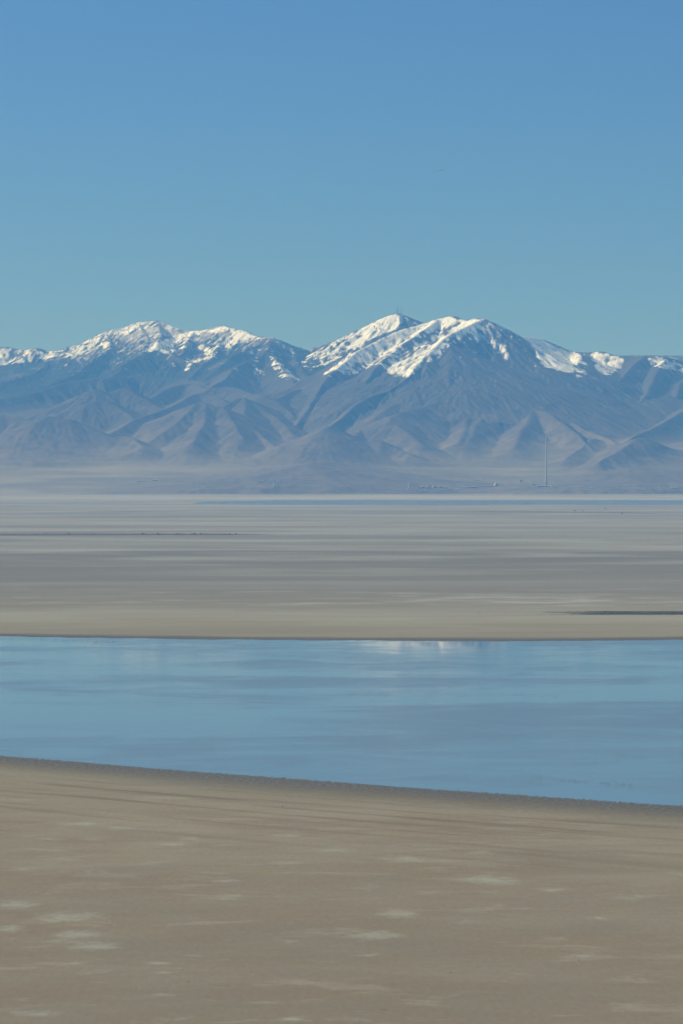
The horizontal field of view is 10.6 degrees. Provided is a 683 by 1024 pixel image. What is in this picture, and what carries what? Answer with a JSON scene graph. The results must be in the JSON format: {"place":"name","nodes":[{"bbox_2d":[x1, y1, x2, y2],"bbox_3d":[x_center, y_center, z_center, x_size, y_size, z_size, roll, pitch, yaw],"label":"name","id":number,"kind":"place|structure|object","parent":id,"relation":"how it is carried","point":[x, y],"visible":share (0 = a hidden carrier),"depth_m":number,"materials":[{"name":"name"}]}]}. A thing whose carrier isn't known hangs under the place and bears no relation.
{"place":"outdoors","nodes":[
{"label":"outdoors","id":0,"kind":"place"},
{"bbox_2d":[0,533,266,535],"bbox_3d":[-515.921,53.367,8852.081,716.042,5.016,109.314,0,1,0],"label":"earth bank","id":1,"kind":"structure","parent":0,"point":[32,534],"depth_m":8847.27,"materials":[{"name":"beige soil"}]},
{"bbox_2d":[0,494,682,1023],"bbox_3d":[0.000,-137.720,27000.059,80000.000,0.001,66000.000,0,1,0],"label":"lake bed","id":2,"kind":"object","parent":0,"point":[130,894],"visible":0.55,"depth_m":1539.05,"materials":[{"name":"beige sand"}]},
{"bbox_2d":[193,500,682,504],"bbox_3d":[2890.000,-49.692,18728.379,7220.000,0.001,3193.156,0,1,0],"label":"water channel","id":3,"kind":"object","parent":2,"relation":"in","point":[470,502],"visible":0.98,"depth_m":18543.63,"materials":[{"name":"grey"}]},
{"bbox_2d":[0,314,682,493],"bbox_3d":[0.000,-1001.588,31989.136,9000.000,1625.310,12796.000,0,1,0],"label":"mountains","id":4,"kind":"structure","parent":0,"point":[429,403],"depth_m":29524.90,"materials":[{"name":"stone"}]},
{"bbox_2d":[0,318,673,396],"bbox_3d":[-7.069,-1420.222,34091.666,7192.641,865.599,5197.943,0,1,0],"label":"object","id":5,"kind":"object","parent":4,"relation":"on","point":[41,386],"visible":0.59,"depth_m":34068.44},
{"bbox_2d":[545,434,546,484],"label":"smokestack","id":6,"kind":"object","parent":4,"relation":"on","point":[546,464],"visible":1,"depth_m":26458.15,"materials":[{"name":"grey concrete"}]},
{"bbox_2d":[0,636,682,805],"bbox_3d":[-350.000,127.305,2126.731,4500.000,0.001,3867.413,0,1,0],"label":"water","id":7,"kind":"structure","parent":0,"point":[508,724],"depth_m":2327.84,"materials":[{"name":"blue liquid"}]},
{"bbox_2d":[0,0,682,355],"label":"sky","id":8,"kind":"structure","parent":0,"point":[299,173],"materials":[{"name":"blue"}]},
{"bbox_2d":[469,511,659,513],"bbox_3d":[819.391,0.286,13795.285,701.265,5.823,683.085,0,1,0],"label":"earth bank","id":9,"kind":"structure","parent":0,"point":[561,512],"depth_m":13786.25,"materials":[{"name":"beige soil"}]},
{"bbox_2d":[478,611,681,614],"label":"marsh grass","id":10,"kind":"structure","parent":0,"point":[610,613],"depth_m":3931.15,"materials":[{"name":"brown plant"}]}
]}

